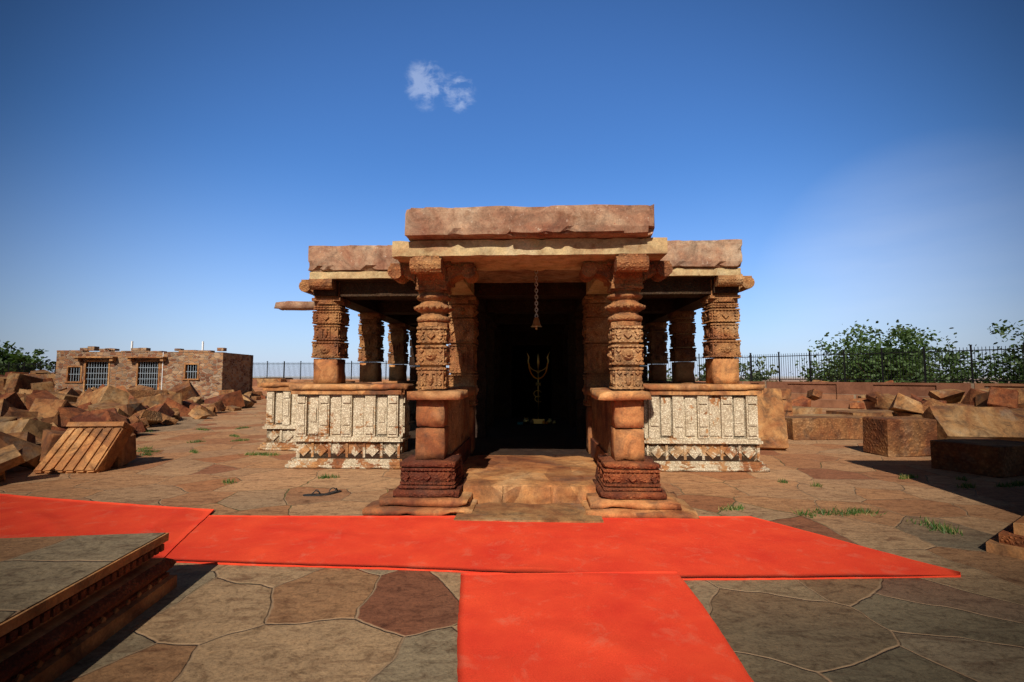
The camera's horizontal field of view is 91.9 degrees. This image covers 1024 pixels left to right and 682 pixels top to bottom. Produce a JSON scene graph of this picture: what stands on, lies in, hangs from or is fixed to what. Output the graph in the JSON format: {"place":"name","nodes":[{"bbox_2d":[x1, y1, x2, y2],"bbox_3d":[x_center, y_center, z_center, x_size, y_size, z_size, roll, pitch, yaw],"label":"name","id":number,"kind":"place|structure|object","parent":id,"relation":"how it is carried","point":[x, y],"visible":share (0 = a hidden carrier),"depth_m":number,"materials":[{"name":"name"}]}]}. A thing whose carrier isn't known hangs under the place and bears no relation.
{"place":"outdoors","nodes":[
{"label":"outdoors","id":0,"kind":"place"},
{"bbox_2d":[0,376,1023,681],"bbox_3d":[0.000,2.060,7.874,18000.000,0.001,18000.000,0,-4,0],"label":"stone paving","id":1,"kind":"structure","parent":0,"point":[212,622],"depth_m":3.52,"materials":[{"name":"stone"}]},
{"bbox_2d":[0,341,54,374],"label":"tree","id":2,"kind":"object","parent":1,"relation":"on","point":[13,357],"depth_m":60.74,"materials":[{"name":"green plant"}]},
{"bbox_2d":[34,422,134,473],"bbox_3d":[-6.815,1.724,7.912,1.083,0.850,0.667,0,-4,0],"label":"ribbed roof fragment","id":3,"kind":"object","parent":1,"relation":"on","point":[87,447],"visible":1,"depth_m":7.81,"materials":[{"name":"brown stone"}]},
{"bbox_2d":[39,429,136,467],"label":"rubble props","id":4,"kind":"object","parent":1,"relation":"on","point":[51,438],"visible":0.33,"depth_m":8.19,"materials":[{"name":"brown stone"}]},
{"bbox_2d":[30,533,176,667],"bbox_3d":[-6.012,1.315,0.104,8.000,0.392,6.000,0,-4,-7],"label":"platform side","id":5,"kind":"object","parent":1,"relation":"on","point":[79,620],"depth_m":2.85,"materials":[{"name":"stone"}]},
{"bbox_2d":[0,533,164,606],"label":"platform top","id":6,"kind":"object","parent":5,"relation":"on","point":[42,568],"depth_m":3.03,"materials":[{"name":"stone"}]},
{"bbox_2d":[0,494,210,557],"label":"red carpet","id":7,"kind":"object","parent":1,"relation":"on","point":[22,516],"visible":0.75,"depth_m":5.14,"materials":[{"name":"red carpet"}]},
{"bbox_2d":[54,341,252,398],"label":"store building","id":8,"kind":"structure","parent":1,"relation":"on","point":[216,372],"depth_m":29.19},
{"bbox_2d":[70,362,196,390],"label":"barred windows","id":9,"kind":"structure","parent":8,"relation":"in","point":[144,384],"depth_m":28.95,"materials":[{"name":"grey metal"}]},
{"bbox_2d":[136,412,216,434],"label":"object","id":10,"kind":"structure","parent":1,"relation":"on","point":[182,423],"depth_m":14.68,"materials":[{"name":"brown stone"}]},
{"bbox_2d":[303,487,341,495],"bbox_3d":[-2.394,1.914,6.285,0.470,0.068,0.162,3,-5,-32],"label":"pair of sandals","id":11,"kind":"object","parent":1,"relation":"on","point":[326,494],"visible":1,"depth_m":6.27,"materials":[{"name":"black leather"}]},
{"bbox_2d":[0,369,1023,480],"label":"rubble fragments","id":12,"kind":"object","parent":1,"relation":"on","point":[976,431],"visible":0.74,"depth_m":11.65,"materials":[{"name":"stone"}]},
{"bbox_2d":[0,343,1023,382],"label":"metal fence","id":13,"kind":"object","parent":1,"relation":"on","point":[810,355],"visible":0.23,"depth_m":24.27,"materials":[{"name":"black metal"}]},
{"bbox_2d":[299,418,753,522],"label":"temple floor steps","id":14,"kind":"structure","parent":1,"relation":"on","point":[512,470],"depth_m":6.68,"materials":[{"name":"stone"}]},
{"bbox_2d":[257,380,769,471],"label":"temple balustrades","id":15,"kind":"object","parent":14,"relation":"on","point":[694,420],"visible":0.87,"depth_m":8.06,"materials":[{"name":"stone"}]},
{"bbox_2d":[409,311,647,437],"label":"stone pillars","id":16,"kind":"structure","parent":14,"relation":"on","point":[488,357],"depth_m":12.36,"materials":[{"name":"brown stone"}]},
{"bbox_2d":[362,253,699,518],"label":"front pillars","id":17,"kind":"structure","parent":14,"relation":"on","point":[629,471],"depth_m":5.67,"materials":[{"name":"brown stone"}]},
{"bbox_2d":[518,363,555,423],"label":"temple offerings","id":18,"kind":"object","parent":14,"relation":"on","point":[526,420],"visible":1,"depth_m":13.22,"materials":[{"name":"gold plant"}]},
{"bbox_2d":[527,352,549,423],"bbox_3d":[0.711,1.250,13.430,0.647,1.941,0.334,0,-4,0],"label":"trident","id":19,"kind":"object","parent":14,"relation":"on","point":[538,420],"visible":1,"depth_m":13.41,"materials":[{"name":"gold metal"}]},
{"bbox_2d":[495,332,612,417],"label":"temple sanctum","id":20,"kind":"structure","parent":14,"relation":"on","point":[516,387],"depth_m":15.26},
{"bbox_2d":[299,274,754,453],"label":"stone pillars","id":21,"kind":"structure","parent":1,"relation":"on","point":[720,317],"depth_m":8.33,"materials":[{"name":"brown stone"}]},
{"bbox_2d":[274,204,741,331],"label":"temple roof","id":22,"kind":"structure","parent":21,"relation":"on","point":[507,251],"depth_m":7.84,"materials":[{"name":"brown stone"}]},
{"bbox_2d":[531,270,541,329],"bbox_3d":[0.350,-0.596,7.104,0.170,0.880,0.170,0,-4,0],"label":"temple bell","id":23,"kind":"object","parent":22,"relation":"hanging from","point":[536,324],"visible":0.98,"depth_m":7.08,"materials":[{"name":"brown metal"}]},
{"bbox_2d":[165,515,961,580],"bbox_3d":[-0.157,1.802,4.456,7.121,0.030,1.659,0,-4,0],"label":"red carpet","id":24,"kind":"object","parent":1,"relation":"on","point":[724,547],"visible":0.94,"depth_m":4.29,"materials":[{"name":"red carpet"}]},
{"bbox_2d":[123,426,1023,535],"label":"grass tufts","id":25,"kind":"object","parent":1,"relation":"on","point":[943,528],"depth_m":6.69,"materials":[{"name":"green plant"}]},
{"bbox_2d":[459,572,754,681],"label":"red carpet","id":26,"kind":"object","parent":1,"relation":"on","point":[599,627],"visible":1,"depth_m":2.87,"materials":[{"name":"red carpet"}]},
{"bbox_2d":[647,368,671,380],"bbox_3d":[11.745,4.564,40.997,6.001,5.321,6.171,0,-4,0],"label":"tree","id":27,"kind":"object","parent":1,"relation":"on","point":[669,379],"visible":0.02,"depth_m":39.21,"materials":[{"name":"green plant"}]},
{"bbox_2d":[792,319,976,382],"bbox_3d":[22.534,2.347,30.608,8.789,7.588,9.413,0,-4,0],"label":"tree","id":28,"kind":"object","parent":1,"relation":"on","point":[906,338],"depth_m":29.60,"materials":[{"name":"green plant"}]},
{"bbox_2d":[805,319,984,382],"bbox_3d":[26.048,2.420,33.565,9.825,7.956,8.964,0,-4,0],"label":"tree","id":29,"kind":"object","parent":1,"relation":"on","point":[891,334],"visible":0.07,"depth_m":33.37,"materials":[{"name":"green plant"}]},
{"bbox_2d":[934,319,1023,383],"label":"tree","id":30,"kind":"object","parent":1,"relation":"on","point":[1002,329],"depth_m":27.95,"materials":[{"name":"green plant"}]},
{"bbox_2d":[986,516,1023,557],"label":"side shrine","id":31,"kind":"object","parent":1,"relation":"on","point":[1008,541],"visible":1,"depth_m":4.18,"materials":[{"name":"stone"}]},
{"bbox_2d":[0,0,1023,375],"label":"sky","id":32,"kind":"structure","parent":0,"point":[170,170],"materials":[{"name":"blue"}]},
{"bbox_2d":[418,386,642,463],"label":"porch side walls","id":33,"kind":"structure","parent":0,"point":[460,438],"depth_m":7.04,"materials":[{"name":"brown stone"}]},
{"bbox_2d":[252,379,1023,409],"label":"boundary wall","id":34,"kind":"structure","parent":0,"point":[837,394],"depth_m":23.33,"materials":[{"name":"brown stone"}]},
{"bbox_2d":[695,356,781,381],"bbox_3d":[15.943,3.608,35.423,7.152,5.746,5.815,0,-4,0],"label":"tree","id":35,"kind":"object","parent":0,"point":[703,377],"depth_m":35.56,"materials":[{"name":"green plant"}]}
]}

